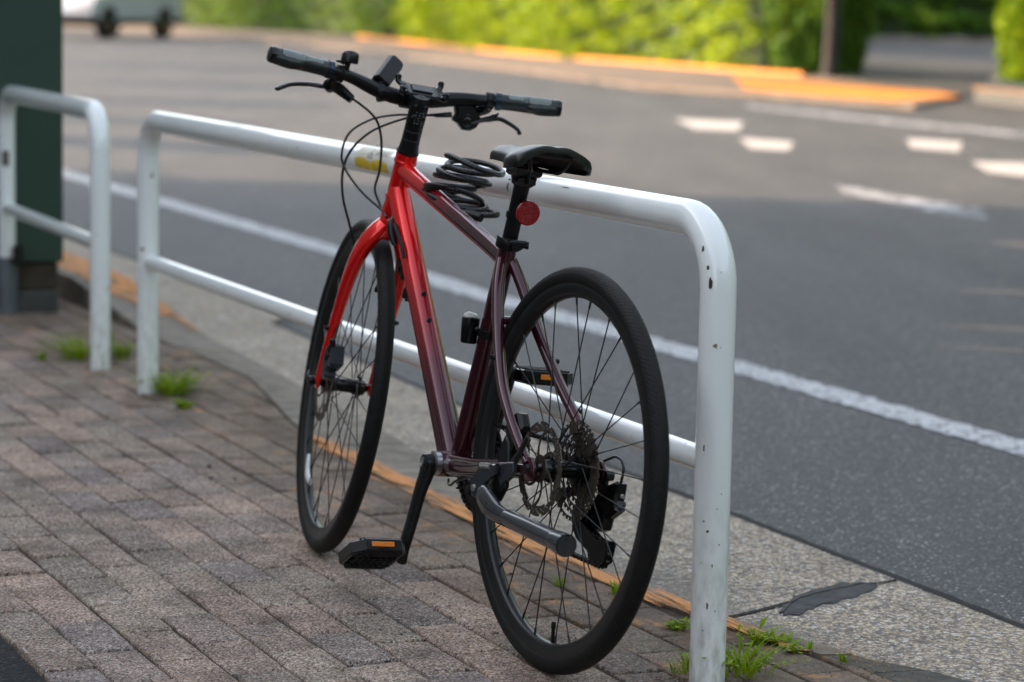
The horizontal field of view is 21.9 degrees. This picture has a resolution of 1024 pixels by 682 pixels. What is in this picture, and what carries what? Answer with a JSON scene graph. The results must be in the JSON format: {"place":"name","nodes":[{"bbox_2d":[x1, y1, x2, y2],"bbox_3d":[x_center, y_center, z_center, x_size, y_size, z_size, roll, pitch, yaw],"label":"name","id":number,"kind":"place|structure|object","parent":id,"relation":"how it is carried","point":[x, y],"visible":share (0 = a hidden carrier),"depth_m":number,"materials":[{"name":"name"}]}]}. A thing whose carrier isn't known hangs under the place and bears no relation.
{"place":"outdoors","nodes":[
{"label":"outdoors","id":0,"kind":"place"},
{"bbox_2d":[0,636,45,681],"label":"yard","id":1,"kind":"structure","parent":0,"point":[15,666],"depth_m":4.45,"materials":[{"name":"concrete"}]},
{"bbox_2d":[110,328,114,340],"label":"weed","id":2,"kind":"object","parent":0,"point":[111,336],"visible":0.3,"depth_m":8.59,"materials":[{"name":"green plant"}]},
{"bbox_2d":[0,297,894,681],"bbox_3d":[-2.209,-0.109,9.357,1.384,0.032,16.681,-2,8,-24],"label":"pavement","id":3,"kind":"structure","parent":0,"point":[108,581],"depth_m":5.26,"materials":[{"name":"brick"}]},
{"bbox_2d":[0,0,62,312],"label":"utility cabinet","id":4,"kind":"object","parent":3,"relation":"on","point":[31,43],"visible":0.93,"depth_m":9.22,"materials":[{"name":"green metal"}]},
{"bbox_2d":[33,349,48,360],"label":"weed","id":5,"kind":"object","parent":3,"relation":"on","point":[42,357],"visible":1,"depth_m":8.11,"materials":[{"name":"green plant"}]},
{"bbox_2d":[0,85,109,370],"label":"guard rail","id":6,"kind":"object","parent":3,"relation":"on","point":[96,240],"visible":0.99,"depth_m":8.07,"materials":[{"name":"white metal"}]},
{"bbox_2d":[37,329,128,360],"bbox_3d":[-1.335,0.010,8.175,0.287,0.089,0.279,1,7,0],"label":"weed","id":7,"kind":"object","parent":3,"relation":"on","point":[79,352],"visible":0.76,"depth_m":8.15,"materials":[{"name":"green plant"}]},
{"bbox_2d":[110,341,136,359],"bbox_3d":[-1.211,0.028,8.183,0.121,0.057,0.106,1,7,0],"label":"weed","id":8,"kind":"object","parent":3,"relation":"on","point":[120,351],"visible":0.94,"depth_m":8.17,"materials":[{"name":"green plant"}]},
{"bbox_2d":[129,365,212,395],"bbox_3d":[-0.963,0.111,7.479,0.267,0.081,0.286,1,7,0],"label":"weed","id":9,"kind":"object","parent":3,"relation":"on","point":[166,385],"visible":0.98,"depth_m":7.46,"materials":[{"name":"green plant"}]},
{"bbox_2d":[170,397,197,409],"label":"weed","id":10,"kind":"object","parent":3,"relation":"on","point":[182,404],"visible":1,"depth_m":7.22,"materials":[{"name":"green plant"}]},
{"bbox_2d":[137,111,736,681],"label":"guard rail","id":11,"kind":"object","parent":3,"relation":"on","point":[707,455],"visible":0.94,"depth_m":4.66,"materials":[{"name":"white metal"}]},
{"bbox_2d":[2,304,926,681],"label":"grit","id":12,"kind":"object","parent":3,"relation":"on","point":[368,498],"visible":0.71,"depth_m":6.09,"materials":[{"name":"grey gravel"}]},
{"bbox_2d":[267,46,669,674],"bbox_3d":[-0.112,-0.010,4.900,0.584,1.015,1.711,4,5,-26],"label":"bicycle","id":13,"kind":"object","parent":3,"relation":"on","point":[479,458],"visible":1,"depth_m":4.72,"materials":[{"name":"red paint"}]},
{"bbox_2d":[422,152,505,221],"bbox_3d":[-0.085,-0.292,4.990,0.130,0.121,0.211,4,5,-26],"label":"cable lock","id":14,"kind":"object","parent":13,"relation":"attached to","point":[476,208],"visible":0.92,"depth_m":4.97,"materials":[{"name":"black plastic"}]},
{"bbox_2d":[183,385,928,680],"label":"weeds","id":15,"kind":"object","parent":3,"relation":"on","point":[849,651],"visible":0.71,"depth_m":4.77,"materials":[{"name":"green plant"}]},
{"bbox_2d":[549,572,571,586],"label":"weed","id":16,"kind":"object","parent":3,"relation":"on","point":[562,581],"visible":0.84,"depth_m":5.13,"materials":[{"name":"green plant"}]},
{"bbox_2d":[656,648,688,675],"bbox_3d":[0.311,0.545,4.476,0.108,0.042,0.115,6,9,33],"label":"weed","id":17,"kind":"object","parent":3,"relation":"on","point":[686,660],"visible":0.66,"depth_m":4.48,"materials":[{"name":"green plant"}]},
{"bbox_2d":[662,616,689,629],"bbox_3d":[0.304,0.514,4.790,0.077,0.022,0.074,1,7,0],"label":"weed","id":18,"kind":"object","parent":3,"relation":"on","point":[676,625],"visible":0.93,"depth_m":4.79,"materials":[{"name":"green plant"}]},
{"bbox_2d":[681,624,809,679],"bbox_3d":[0.397,0.529,4.475,0.232,0.076,0.219,1,7,0],"label":"weed","id":19,"kind":"object","parent":3,"relation":"on","point":[735,664],"visible":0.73,"depth_m":4.49,"materials":[{"name":"green plant"}]},
{"bbox_2d":[834,652,849,662],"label":"weed","id":20,"kind":"object","parent":3,"relation":"on","point":[843,659],"visible":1,"depth_m":4.57,"materials":[{"name":"green plant"}]},
{"bbox_2d":[63,25,960,108],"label":"pavement","id":21,"kind":"structure","parent":0,"point":[672,78],"depth_m":43.71,"materials":[{"name":"concrete"}]},
{"bbox_2d":[181,0,404,37],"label":"hedge","id":22,"kind":"object","parent":21,"relation":"on","point":[359,17],"visible":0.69,"depth_m":76.47,"materials":[{"name":"green plant"}]},
{"bbox_2d":[357,35,804,75],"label":"hedge edging","id":23,"kind":"object","parent":21,"relation":"on","point":[631,61],"visible":0.81,"depth_m":47.84,"materials":[{"name":"orange paint"}]},
{"bbox_2d":[732,75,958,100],"bbox_3d":[4.318,-3.447,35.843,2.600,0.001,10.000,1,7,0],"label":"kerb paint","id":24,"kind":"object","parent":21,"relation":"on","point":[812,87],"visible":1,"depth_m":34.59,"materials":[{"name":"yellow paint"}]},
{"bbox_2d":[56,253,970,681],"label":"kerb","id":25,"kind":"structure","parent":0,"point":[392,451],"depth_m":6.69,"materials":[{"name":"grey concrete"}]},
{"bbox_2d":[57,251,197,329],"bbox_3d":[-2.568,-0.529,12.148,0.172,0.104,7.300,-2,8,-23],"label":"kerb paint","id":26,"kind":"object","parent":25,"relation":"on","point":[124,286],"visible":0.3,"depth_m":9.62,"materials":[{"name":"orange paint"}]},
{"bbox_2d":[609,579,619,593],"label":"weed","id":27,"kind":"object","parent":25,"relation":"on","point":[614,588],"visible":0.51,"depth_m":5.07,"materials":[{"name":"green plant"}]},
{"bbox_2d":[737,625,781,644],"bbox_3d":[0.440,0.522,4.703,0.086,0.034,0.091,1,7,0],"label":"weed","id":28,"kind":"object","parent":25,"relation":"on","point":[757,638],"visible":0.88,"depth_m":4.69,"materials":[{"name":"green plant"}]},
{"bbox_2d":[760,615,768,627],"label":"green leaf","id":29,"kind":"object","parent":25,"relation":"on","point":[762,622],"visible":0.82,"depth_m":4.82,"materials":[{"name":"green plant"}]},
{"bbox_2d":[753,627,803,644],"bbox_3d":[0.474,0.528,4.714,0.101,0.020,0.093,4,8,22],"label":"weed","id":30,"kind":"object","parent":25,"relation":"on","point":[786,638],"visible":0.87,"depth_m":4.70,"materials":[{"name":"green plant"}]},
{"bbox_2d":[784,643,808,653],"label":"weed","id":31,"kind":"object","parent":25,"relation":"on","point":[793,648],"visible":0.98,"depth_m":4.64,"materials":[{"name":"green plant"}]},
{"bbox_2d":[806,639,813,649],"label":"weed","id":32,"kind":"object","parent":25,"relation":"on","point":[810,646],"visible":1,"depth_m":4.66,"materials":[{"name":"green plant"}]},
{"bbox_2d":[63,25,1023,623],"bbox_3d":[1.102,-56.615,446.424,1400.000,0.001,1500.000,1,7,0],"label":"road","id":33,"kind":"structure","parent":0,"point":[911,305],"depth_m":12.58,"materials":[{"name":"grey asphalt"}]},
{"bbox_2d":[63,0,182,38],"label":"car","id":34,"kind":"object","parent":33,"relation":"on","point":[106,19],"visible":0.71,"depth_m":64.27,"materials":[{"name":"white paint"}]},
{"bbox_2d":[63,238,1023,681],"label":"gutter","id":35,"kind":"object","parent":33,"relation":"on","point":[905,624],"visible":0.3,"depth_m":5.38,"materials":[{"name":"concrete"}]},
{"bbox_2d":[110,250,1023,627],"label":"gutter joint","id":36,"kind":"object","parent":35,"relation":"on","point":[910,582],"visible":0.46,"depth_m":5.67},
{"bbox_2d":[729,601,789,616],"bbox_3d":[0.463,0.507,4.988,0.019,0.003,0.223,8,10,41],"label":"gutter joint","id":37,"kind":"object","parent":35,"relation":"on","point":[767,607],"visible":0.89,"depth_m":4.99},
{"bbox_2d":[779,582,876,615],"bbox_3d":[0.602,0.495,5.127,0.102,0.008,0.394,7,9,36],"label":"tar patch","id":38,"kind":"object","parent":35,"relation":"on","point":[802,603],"visible":1,"depth_m":5.13,"materials":[{"name":"grey asphalt"}]},
{"bbox_2d":[63,170,1023,455],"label":"road marking","id":39,"kind":"object","parent":33,"relation":"on","point":[991,440],"visible":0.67,"depth_m":8.69,"materials":[{"name":"white paint"}]},
{"bbox_2d":[383,0,779,69],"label":"hedge","id":40,"kind":"object","parent":33,"relation":"on","point":[723,33],"visible":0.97,"depth_m":49.15,"materials":[{"name":"green plant"}]},
{"bbox_2d":[675,119,742,130],"bbox_3d":[1.930,-2.055,25.139,0.660,0.001,2.200,1,7,0],"label":"road marking","id":41,"kind":"object","parent":33,"relation":"on","point":[711,125],"visible":1,"depth_m":25.16,"materials":[{"name":"white paint"}]},
{"bbox_2d":[740,138,793,149],"bbox_3d":[2.142,-1.627,21.867,0.460,0.001,1.800,1,7,0],"label":"road marking","id":42,"kind":"object","parent":33,"relation":"on","point":[769,144],"visible":1,"depth_m":21.82,"materials":[{"name":"white paint"}]},
{"bbox_2d":[761,0,877,75],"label":"shrub","id":43,"kind":"object","parent":33,"relation":"on","point":[795,29],"visible":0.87,"depth_m":42.73,"materials":[{"name":"green plant"}]},
{"bbox_2d":[821,0,839,77],"bbox_3d":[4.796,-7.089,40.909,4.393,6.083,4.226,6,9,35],"label":"post","id":44,"kind":"object","parent":33,"relation":"on","point":[830,61],"visible":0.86,"depth_m":41.05,"materials":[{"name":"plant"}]},
{"bbox_2d":[744,104,1022,136],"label":"road marking","id":45,"kind":"object","parent":33,"relation":"on","point":[883,120],"visible":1,"depth_m":26.61,"materials":[{"name":"white paint"}]},
{"bbox_2d":[835,184,990,220],"bbox_3d":[2.345,-0.837,15.790,0.362,0.001,2.779,-1,8,-18],"label":"road marking","id":46,"kind":"object","parent":33,"relation":"on","point":[914,200],"visible":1,"depth_m":15.64,"materials":[{"name":"white paint"}]},
{"bbox_2d":[907,139,961,151],"bbox_3d":[3.571,-1.644,22.208,0.465,0.001,1.869,2,7,7],"label":"road marking","id":47,"kind":"object","parent":33,"relation":"on","point":[927,144],"visible":1,"depth_m":22.24,"materials":[{"name":"white paint"}]},
{"bbox_2d":[869,0,1002,40],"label":"hedge","id":48,"kind":"object","parent":33,"relation":"on","point":[941,19],"visible":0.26,"depth_m":92.15,"materials":[{"name":"green plant"}]},
{"bbox_2d":[971,161,1023,175],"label":"road marking","id":49,"kind":"object","parent":33,"relation":"on","point":[1009,168],"visible":1,"depth_m":19.27,"materials":[{"name":"white paint"}]},
{"bbox_2d":[975,75,1023,106],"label":"planter kerb","id":50,"kind":"structure","parent":33,"relation":"on","point":[1000,98],"depth_m":32.18,"materials":[{"name":"concrete"}]},
{"bbox_2d":[972,87,1023,92],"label":"kerb paint","id":51,"kind":"object","parent":50,"relation":"on","point":[998,90],"visible":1,"depth_m":32.16,"materials":[{"name":"beige paint"}]},
{"bbox_2d":[994,0,1023,83],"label":"shrub","id":52,"kind":"object","parent":50,"relation":"on","point":[1009,23],"visible":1,"depth_m":35.35,"materials":[{"name":"green plant"}]},
{"bbox_2d":[996,1,1006,79],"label":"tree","id":53,"kind":"object","parent":33,"relation":"on","point":[997,77],"visible":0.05,"depth_m":36.97,"materials":[{"name":"green plant"}]}
]}

